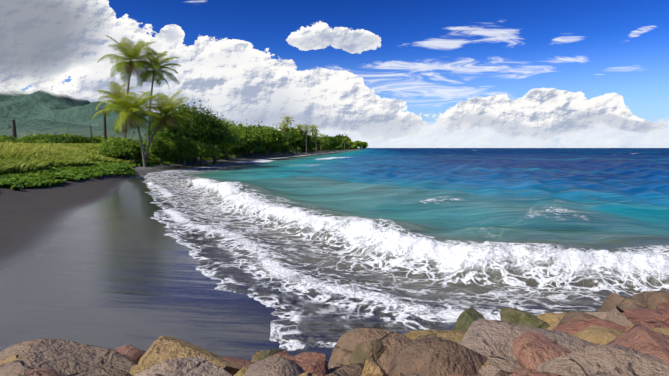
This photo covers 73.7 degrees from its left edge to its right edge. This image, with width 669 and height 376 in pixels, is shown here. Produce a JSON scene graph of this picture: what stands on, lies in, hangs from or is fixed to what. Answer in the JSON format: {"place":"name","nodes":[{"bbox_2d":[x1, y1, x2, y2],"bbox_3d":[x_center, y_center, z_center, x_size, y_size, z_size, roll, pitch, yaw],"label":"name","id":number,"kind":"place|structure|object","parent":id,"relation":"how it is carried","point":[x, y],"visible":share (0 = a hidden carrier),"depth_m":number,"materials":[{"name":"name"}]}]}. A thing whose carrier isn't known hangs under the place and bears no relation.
{"place":"outdoors","nodes":[
{"label":"outdoors","id":0,"kind":"place"},
{"bbox_2d":[0,89,159,139],"bbox_3d":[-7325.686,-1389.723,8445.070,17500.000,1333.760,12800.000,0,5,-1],"label":"mountain","id":1,"kind":"structure","parent":0,"point":[41,112],"depth_m":6324.93,"materials":[{"name":"green plant"}]},
{"bbox_2d":[0,141,240,173],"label":"grass field","id":2,"kind":"structure","parent":0,"point":[20,157],"depth_m":32.59,"materials":[{"name":"green plant"}]},
{"bbox_2d":[0,138,39,143],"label":"shrub","id":3,"kind":"object","parent":2,"relation":"on","point":[12,140],"visible":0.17,"depth_m":115.42,"materials":[{"name":"green plant"}]},
{"bbox_2d":[64,136,102,143],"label":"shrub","id":4,"kind":"object","parent":2,"relation":"on","point":[98,140],"visible":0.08,"depth_m":159.14,"materials":[{"name":"green plant"}]},
{"bbox_2d":[95,143,137,158],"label":"shrub","id":5,"kind":"object","parent":2,"relation":"on","point":[118,150],"visible":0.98,"depth_m":53.91,"materials":[{"name":"green plant"}]},
{"bbox_2d":[99,135,144,150],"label":"shrub","id":6,"kind":"object","parent":2,"relation":"on","point":[136,145],"visible":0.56,"depth_m":56.82,"materials":[{"name":"green plant"}]},
{"bbox_2d":[134,150,144,156],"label":"shrub","id":7,"kind":"object","parent":2,"relation":"on","point":[139,153],"visible":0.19,"depth_m":60.29,"materials":[{"name":"green plant"}]},
{"bbox_2d":[139,139,146,150],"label":"shrub","id":8,"kind":"object","parent":2,"relation":"on","point":[144,144],"visible":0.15,"depth_m":64.07,"materials":[{"name":"green plant"}]},
{"bbox_2d":[0,149,360,362],"bbox_3d":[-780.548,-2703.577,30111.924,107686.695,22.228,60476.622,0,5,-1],"label":"ground","id":9,"kind":"structure","parent":0,"point":[104,261],"depth_m":8.71,"materials":[{"name":"grey sand"}]},
{"bbox_2d":[0,135,14,138],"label":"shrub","id":10,"kind":"object","parent":9,"relation":"on","point":[4,137],"visible":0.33,"depth_m":228.64,"materials":[{"name":"green plant"}]},
{"bbox_2d":[11,119,16,137],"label":"wooden post","id":11,"kind":"object","parent":9,"relation":"on","point":[14,133],"visible":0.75,"depth_m":294.89,"materials":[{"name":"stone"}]},
{"bbox_2d":[20,133,65,140],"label":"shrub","id":12,"kind":"object","parent":9,"relation":"on","point":[34,136],"visible":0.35,"depth_m":165.54,"materials":[{"name":"green plant"}]},
{"bbox_2d":[26,367,65,375],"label":"boulder","id":13,"kind":"object","parent":9,"relation":"on","point":[42,371],"visible":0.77,"depth_m":3.09,"materials":[{"name":"stone"}]},
{"bbox_2d":[39,134,96,143],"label":"bush","id":14,"kind":"object","parent":9,"relation":"on","point":[68,139],"visible":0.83,"depth_m":120.92,"materials":[{"name":"green plant"}]},
{"bbox_2d":[0,338,137,375],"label":"boulder","id":15,"kind":"object","parent":9,"relation":"on","point":[68,357],"visible":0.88,"depth_m":3.44,"materials":[{"name":"stone"}]},
{"bbox_2d":[103,112,106,139],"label":"wooden post","id":16,"kind":"object","parent":9,"relation":"on","point":[104,128],"visible":0.58,"depth_m":88.60,"materials":[{"name":"wood"}]},
{"bbox_2d":[0,157,222,190],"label":"beach vines","id":17,"kind":"object","parent":9,"relation":"on","point":[47,176],"visible":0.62,"depth_m":26.41,"materials":[{"name":"green plant"}]},
{"bbox_2d":[96,81,134,138],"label":"palm","id":18,"kind":"object","parent":9,"relation":"on","point":[117,90],"visible":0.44,"depth_m":64.25,"materials":[{"name":"green plant"}]},
{"bbox_2d":[99,370,131,375],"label":"boulder","id":19,"kind":"object","parent":9,"relation":"on","point":[119,373],"visible":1,"depth_m":2.70,"materials":[{"name":"brown stone"}]},
{"bbox_2d":[114,344,144,363],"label":"boulder","id":20,"kind":"object","parent":9,"relation":"on","point":[133,353],"visible":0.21,"depth_m":4.19,"materials":[{"name":"stone"}]},
{"bbox_2d":[92,91,167,166],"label":"short palm","id":21,"kind":"object","parent":9,"relation":"on","point":[134,108],"visible":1,"depth_m":53.44,"materials":[{"name":"green plant"}]},
{"bbox_2d":[98,35,165,138],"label":"tall palm","id":22,"kind":"object","parent":9,"relation":"on","point":[130,63],"visible":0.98,"depth_m":57.53,"materials":[{"name":"green plant"}]},
{"bbox_2d":[130,362,159,375],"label":"boulder","id":23,"kind":"object","parent":9,"relation":"on","point":[136,369],"visible":0.25,"depth_m":3.50,"materials":[{"name":"yellow stone"}]},
{"bbox_2d":[121,47,180,157],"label":"tall palm","id":24,"kind":"object","parent":9,"relation":"on","point":[157,64],"visible":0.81,"depth_m":60.37,"materials":[{"name":"green plant"}]},
{"bbox_2d":[147,129,172,165],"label":"tree","id":25,"kind":"object","parent":9,"relation":"on","point":[159,146],"visible":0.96,"depth_m":58.78,"materials":[{"name":"green plant"}]},
{"bbox_2d":[137,90,195,159],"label":"short palm","id":26,"kind":"object","parent":9,"relation":"on","point":[168,106],"visible":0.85,"depth_m":55.70,"materials":[{"name":"green plant"}]},
{"bbox_2d":[146,117,200,163],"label":"tree","id":27,"kind":"object","parent":9,"relation":"on","point":[174,134],"visible":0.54,"depth_m":63.53,"materials":[{"name":"green plant"}]},
{"bbox_2d":[134,356,231,375],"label":"boulder","id":28,"kind":"object","parent":9,"relation":"on","point":[194,366],"visible":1,"depth_m":3.12,"materials":[{"name":"stone"}]},
{"bbox_2d":[167,137,199,167],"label":"tree","id":29,"kind":"object","parent":9,"relation":"on","point":[181,149],"visible":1,"depth_m":58.71,"materials":[{"name":"green plant"}]},
{"bbox_2d":[141,99,234,162],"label":"tree","id":30,"kind":"object","parent":9,"relation":"on","point":[206,128],"visible":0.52,"depth_m":69.72,"materials":[{"name":"green plant"}]},
{"bbox_2d":[138,336,242,375],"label":"boulder","id":31,"kind":"object","parent":9,"relation":"on","point":[161,348],"visible":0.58,"depth_m":3.78,"materials":[{"name":"yellow stone"}]},
{"bbox_2d":[191,138,224,165],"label":"tree","id":32,"kind":"object","parent":9,"relation":"on","point":[206,149],"visible":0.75,"depth_m":64.51,"materials":[{"name":"green plant"}]},
{"bbox_2d":[207,121,240,161],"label":"tree","id":33,"kind":"object","parent":9,"relation":"on","point":[226,142],"visible":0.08,"depth_m":80.28,"materials":[{"name":"green plant"}]},
{"bbox_2d":[212,119,248,159],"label":"tree","id":34,"kind":"object","parent":9,"relation":"on","point":[222,146],"visible":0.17,"depth_m":90.44,"materials":[{"name":"green plant"}]},
{"bbox_2d":[222,356,253,366],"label":"boulder","id":35,"kind":"object","parent":9,"relation":"on","point":[241,362],"visible":0.1,"depth_m":4.04,"materials":[{"name":"stone"}]},
{"bbox_2d":[234,367,247,375],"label":"boulder","id":36,"kind":"object","parent":9,"relation":"on","point":[242,371],"visible":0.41,"depth_m":2.86,"materials":[{"name":"yellow stone"}]},
{"bbox_2d":[235,119,271,157],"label":"tree","id":37,"kind":"object","parent":9,"relation":"on","point":[255,138],"visible":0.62,"depth_m":105.54,"materials":[{"name":"green plant"}]},
{"bbox_2d":[246,121,263,152],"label":"tree","id":38,"kind":"object","parent":9,"relation":"on","point":[256,127],"visible":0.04,"depth_m":131.71,"materials":[{"name":"green plant"}]},
{"bbox_2d":[251,350,263,362],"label":"boulder","id":39,"kind":"object","parent":9,"relation":"on","point":[257,354],"visible":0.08,"depth_m":4.61,"materials":[{"name":"yellow stone"}]},
{"bbox_2d":[258,124,287,154],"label":"tree","id":40,"kind":"object","parent":9,"relation":"on","point":[276,138],"visible":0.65,"depth_m":132.27,"materials":[{"name":"green plant"}]},
{"bbox_2d":[245,355,305,375],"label":"boulder","id":41,"kind":"object","parent":9,"relation":"on","point":[274,365],"visible":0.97,"depth_m":2.71,"materials":[{"name":"stone"}]},
{"bbox_2d":[277,122,292,152],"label":"palm","id":42,"kind":"object","parent":9,"relation":"on","point":[284,126],"visible":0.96,"depth_m":162.99,"materials":[{"name":"green plant"}]},
{"bbox_2d":[282,134,290,147],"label":"tree","id":43,"kind":"object","parent":9,"relation":"on","point":[287,144],"visible":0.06,"depth_m":160.65,"materials":[{"name":"green plant"}]},
{"bbox_2d":[281,115,293,152],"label":"palm","id":44,"kind":"object","parent":9,"relation":"on","point":[287,118],"visible":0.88,"depth_m":167.90,"materials":[{"name":"green plant"}]},
{"bbox_2d":[269,351,313,373],"bbox_3d":[-0.322,1.680,3.225,1.217,0.526,1.175,-3,6,-30],"label":"boulder","id":45,"kind":"object","parent":9,"relation":"on","point":[284,354],"visible":0.23,"depth_m":3.68,"materials":[{"name":"brown stone"}]},
{"bbox_2d":[285,130,304,152],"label":"tree","id":46,"kind":"object","parent":9,"relation":"on","point":[293,137],"visible":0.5,"depth_m":181.29,"materials":[{"name":"green plant"}]},
{"bbox_2d":[289,127,304,145],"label":"tree","id":47,"kind":"object","parent":9,"relation":"on","point":[301,135],"visible":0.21,"depth_m":183.37,"materials":[{"name":"green plant"}]},
{"bbox_2d":[292,124,306,152],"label":"palm","id":48,"kind":"object","parent":9,"relation":"on","point":[298,126],"visible":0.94,"depth_m":183.03,"materials":[{"name":"green plant"}]},
{"bbox_2d":[295,126,311,146],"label":"tree","id":49,"kind":"object","parent":9,"relation":"on","point":[308,136],"visible":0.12,"depth_m":205.02,"materials":[{"name":"green plant"}]},
{"bbox_2d":[295,140,314,151],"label":"tree","id":50,"kind":"object","parent":9,"relation":"on","point":[309,145],"visible":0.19,"depth_m":208.35,"materials":[{"name":"green plant"}]},
{"bbox_2d":[303,125,313,152],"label":"palm","id":51,"kind":"object","parent":9,"relation":"on","point":[306,130],"visible":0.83,"depth_m":198.55,"materials":[{"name":"plant"}]},
{"bbox_2d":[293,352,328,375],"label":"boulder","id":52,"kind":"object","parent":9,"relation":"on","point":[314,363],"visible":0.58,"depth_m":3.55,"materials":[{"name":"stone"}]},
{"bbox_2d":[309,124,318,152],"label":"palm","id":53,"kind":"object","parent":9,"relation":"on","point":[317,126],"visible":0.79,"depth_m":213.00,"materials":[{"name":"green plant"}]},
{"bbox_2d":[309,136,320,147],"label":"tree","id":54,"kind":"object","parent":9,"relation":"on","point":[318,144],"visible":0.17,"depth_m":226.20,"materials":[{"name":"green plant"}]},
{"bbox_2d":[313,131,320,152],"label":"palm","id":55,"kind":"object","parent":9,"relation":"on","point":[316,134],"visible":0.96,"depth_m":223.51,"materials":[{"name":"green plant"}]},
{"bbox_2d":[317,139,329,151],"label":"tree","id":56,"kind":"object","parent":9,"relation":"on","point":[324,145],"visible":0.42,"depth_m":252.77,"materials":[{"name":"green plant"}]},
{"bbox_2d":[315,137,332,147],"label":"tree","id":57,"kind":"object","parent":9,"relation":"on","point":[330,143],"visible":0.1,"depth_m":290.86,"materials":[{"name":"green plant"}]},
{"bbox_2d":[324,135,337,149],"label":"tree","id":58,"kind":"object","parent":9,"relation":"on","point":[332,139],"visible":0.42,"depth_m":328.18,"materials":[{"name":"green plant"}]},
{"bbox_2d":[328,364,337,368],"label":"boulder","id":59,"kind":"object","parent":9,"relation":"on","point":[332,365],"visible":0.08,"depth_m":4.06,"materials":[{"name":"grey stone"}]},
{"bbox_2d":[330,136,340,150],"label":"tree","id":60,"kind":"object","parent":9,"relation":"on","point":[337,144],"visible":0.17,"depth_m":341.40,"materials":[{"name":"green plant"}]},
{"bbox_2d":[335,133,348,149],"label":"tree","id":61,"kind":"object","parent":9,"relation":"on","point":[340,138],"visible":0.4,"depth_m":433.57,"materials":[{"name":"green plant"}]},
{"bbox_2d":[325,363,363,375],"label":"boulder","id":62,"kind":"object","parent":9,"relation":"on","point":[355,369],"visible":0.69,"depth_m":3.61,"materials":[{"name":"brown stone"}]},
{"bbox_2d":[352,140,361,146],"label":"tree","id":63,"kind":"object","parent":9,"relation":"on","point":[357,143],"visible":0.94,"depth_m":790.02,"materials":[{"name":"green plant"}]},
{"bbox_2d":[360,141,367,148],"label":"tree","id":64,"kind":"object","parent":9,"relation":"on","point":[364,144],"visible":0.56,"depth_m":834.34,"materials":[{"name":"green plant"}]},
{"bbox_2d":[328,328,411,373],"bbox_3d":[0.377,1.783,4.023,0.960,0.798,1.347,2,6,25],"label":"boulder","id":65,"kind":"object","parent":9,"relation":"on","point":[394,343],"visible":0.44,"depth_m":4.19,"materials":[{"name":"brown stone"}]},
{"bbox_2d":[361,357,386,375],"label":"boulder","id":66,"kind":"object","parent":9,"relation":"on","point":[372,367],"visible":0.98,"depth_m":3.17,"materials":[{"name":"yellow stone"}]},
{"bbox_2d":[403,329,466,341],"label":"boulder","id":67,"kind":"object","parent":9,"relation":"on","point":[455,335],"visible":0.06,"depth_m":4.45,"materials":[{"name":"yellow stone"}]},
{"bbox_2d":[387,335,487,375],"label":"boulder","id":68,"kind":"object","parent":9,"relation":"on","point":[424,355],"visible":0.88,"depth_m":3.08,"materials":[{"name":"brown stone"}]},
{"bbox_2d":[452,307,484,330],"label":"boulder","id":69,"kind":"object","parent":9,"relation":"on","point":[467,318],"visible":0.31,"depth_m":5.42,"materials":[{"name":"green stone"}]},
{"bbox_2d":[494,370,511,375],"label":"boulder","id":70,"kind":"object","parent":9,"relation":"on","point":[503,373],"visible":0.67,"depth_m":2.98,"materials":[{"name":"brown stone"}]},
{"bbox_2d":[509,367,537,375],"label":"boulder","id":71,"kind":"object","parent":9,"relation":"on","point":[519,371],"visible":0.23,"depth_m":2.97,"materials":[{"name":"stone"}]},
{"bbox_2d":[500,308,549,328],"bbox_3d":[2.430,1.786,5.526,0.765,0.616,0.701,1,5,16],"label":"boulder","id":72,"kind":"object","parent":9,"relation":"on","point":[516,316],"visible":0.29,"depth_m":5.36,"materials":[{"name":"green stone"}]},
{"bbox_2d":[461,318,597,375],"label":"boulder","id":73,"kind":"object","parent":9,"relation":"on","point":[491,341],"visible":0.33,"depth_m":3.40,"materials":[{"name":"stone"}]},
{"bbox_2d":[512,331,571,369],"bbox_3d":[1.773,1.427,3.221,0.978,0.642,1.205,0,5,-1],"label":"boulder","id":74,"kind":"object","parent":9,"relation":"on","point":[532,349],"visible":0.21,"depth_m":3.18,"materials":[{"name":"stone"}]},
{"bbox_2d":[522,372,562,375],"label":"boulder","id":75,"kind":"object","parent":9,"relation":"on","point":[540,374],"visible":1,"depth_m":2.56,"materials":[{"name":"stone"}]},
{"bbox_2d":[535,312,566,329],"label":"boulder","id":76,"kind":"object","parent":9,"relation":"on","point":[552,320],"visible":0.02,"depth_m":5.33,"materials":[{"name":"yellow stone"}]},
{"bbox_2d":[557,311,599,325],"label":"boulder","id":77,"kind":"object","parent":9,"relation":"on","point":[570,316],"visible":0.1,"depth_m":4.83,"materials":[{"name":"brown stone"}]},
{"bbox_2d":[556,319,625,334],"bbox_3d":[2.495,1.529,3.868,1.069,0.446,1.348,0,5,-1],"label":"boulder","id":78,"kind":"object","parent":9,"relation":"on","point":[573,327],"visible":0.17,"depth_m":4.27,"materials":[{"name":"red stone"}]},
{"bbox_2d":[584,312,609,319],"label":"boulder","id":79,"kind":"object","parent":9,"relation":"on","point":[602,315],"visible":0.06,"depth_m":5.18,"materials":[{"name":"beige stone"}]},
{"bbox_2d":[573,325,624,344],"bbox_3d":[2.688,1.507,3.909,1.209,0.538,0.677,4,6,34],"label":"boulder","id":80,"kind":"object","parent":9,"relation":"on","point":[599,335],"visible":0.25,"depth_m":3.87,"materials":[{"name":"yellow stone"}]},
{"bbox_2d":[536,344,668,375],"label":"boulder","id":81,"kind":"object","parent":9,"relation":"on","point":[607,360],"visible":0.85,"depth_m":2.77,"materials":[{"name":"brown stone"}]},
{"bbox_2d":[604,306,633,325],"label":"boulder","id":82,"kind":"object","parent":9,"relation":"on","point":[616,315],"visible":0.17,"depth_m":4.32,"materials":[{"name":"beige stone"}]},
{"bbox_2d":[598,292,648,311],"bbox_3d":[4.071,1.848,6.195,0.905,0.674,0.940,4,7,38],"label":"boulder","id":83,"kind":"object","parent":9,"relation":"on","point":[611,301],"visible":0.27,"depth_m":6.20,"materials":[{"name":"brown stone"}]},
{"bbox_2d":[606,324,668,362],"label":"boulder","id":84,"kind":"object","parent":9,"relation":"on","point":[644,340],"visible":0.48,"depth_m":3.31,"materials":[{"name":"stone"}]},
{"bbox_2d":[629,303,646,308],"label":"boulder","id":85,"kind":"object","parent":9,"relation":"on","point":[634,306],"visible":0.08,"depth_m":5.38,"materials":[{"name":"brown stone"}]},
{"bbox_2d":[621,308,668,321],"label":"boulder","id":86,"kind":"object","parent":9,"relation":"on","point":[636,315],"visible":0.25,"depth_m":4.77,"materials":[{"name":"stone"}]},
{"bbox_2d":[625,324,668,336],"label":"boulder","id":87,"kind":"object","parent":9,"relation":"on","point":[664,331],"visible":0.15,"depth_m":3.74,"materials":[{"name":"beige stone"}]},
{"bbox_2d":[627,291,668,308],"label":"boulder","id":88,"kind":"object","parent":9,"relation":"on","point":[651,299],"visible":0.23,"depth_m":6.50,"materials":[{"name":"brown stone"}]},
{"bbox_2d":[655,313,668,323],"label":"boulder","id":89,"kind":"object","parent":9,"relation":"on","point":[664,317],"visible":0.12,"depth_m":4.53,"materials":[{"name":"stone"}]},
{"bbox_2d":[656,302,668,310],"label":"boulder","id":90,"kind":"object","parent":9,"relation":"on","point":[663,306],"visible":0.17,"depth_m":5.67,"materials":[{"name":"stone"}]},
{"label":"boulder","id":91,"kind":"object","parent":9,"relation":"on","visible":0},
{"bbox_2d":[299,372,317,375],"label":"boulder","id":92,"kind":"object","parent":91,"relation":"on","point":[307,374],"visible":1,"depth_m":2.64,"materials":[{"name":"beige stone"}]},
{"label":"boulder","id":93,"kind":"object","parent":9,"relation":"on","visible":0},
{"bbox_2d":[348,340,384,365],"bbox_3d":[0.151,1.621,4.157,0.427,0.492,0.634,-4,7,-40],"label":"boulder","id":94,"kind":"object","parent":93,"relation":"on","point":[363,352],"visible":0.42,"depth_m":4.00,"materials":[{"name":"brown stone"}]},
{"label":"boulder","id":95,"kind":"object","parent":9,"relation":"on","visible":0},
{"bbox_2d":[0,355,21,364],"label":"boulder","id":96,"kind":"object","parent":95,"relation":"on","point":[15,357],"visible":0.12,"depth_m":3.28,"materials":[{"name":"yellow stone"}]},
{"bbox_2d":[0,0,668,147],"label":"sky","id":97,"kind":"structure","parent":0,"point":[378,73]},
{"bbox_2d":[139,148,668,350],"bbox_3d":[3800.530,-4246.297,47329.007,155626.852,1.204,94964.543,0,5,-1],"label":"sea water","id":98,"kind":"structure","parent":0,"point":[325,250],"depth_m":13.69,"materials":[{"name":"blue liquid"}]},
{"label":"boulder","id":99,"kind":"object","parent":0,"visible":0},
{"bbox_2d":[255,349,282,361],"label":"boulder","id":100,"kind":"object","parent":99,"relation":"on","point":[268,353],"visible":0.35,"depth_m":3.78,"materials":[{"name":"stone"}]},
{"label":"boulder","id":101,"kind":"object","parent":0,"visible":0},
{"bbox_2d":[620,321,668,328],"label":"boulder","id":102,"kind":"object","parent":101,"relation":"on","point":[654,324],"visible":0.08,"depth_m":4.17,"materials":[{"name":"stone"}]}
]}

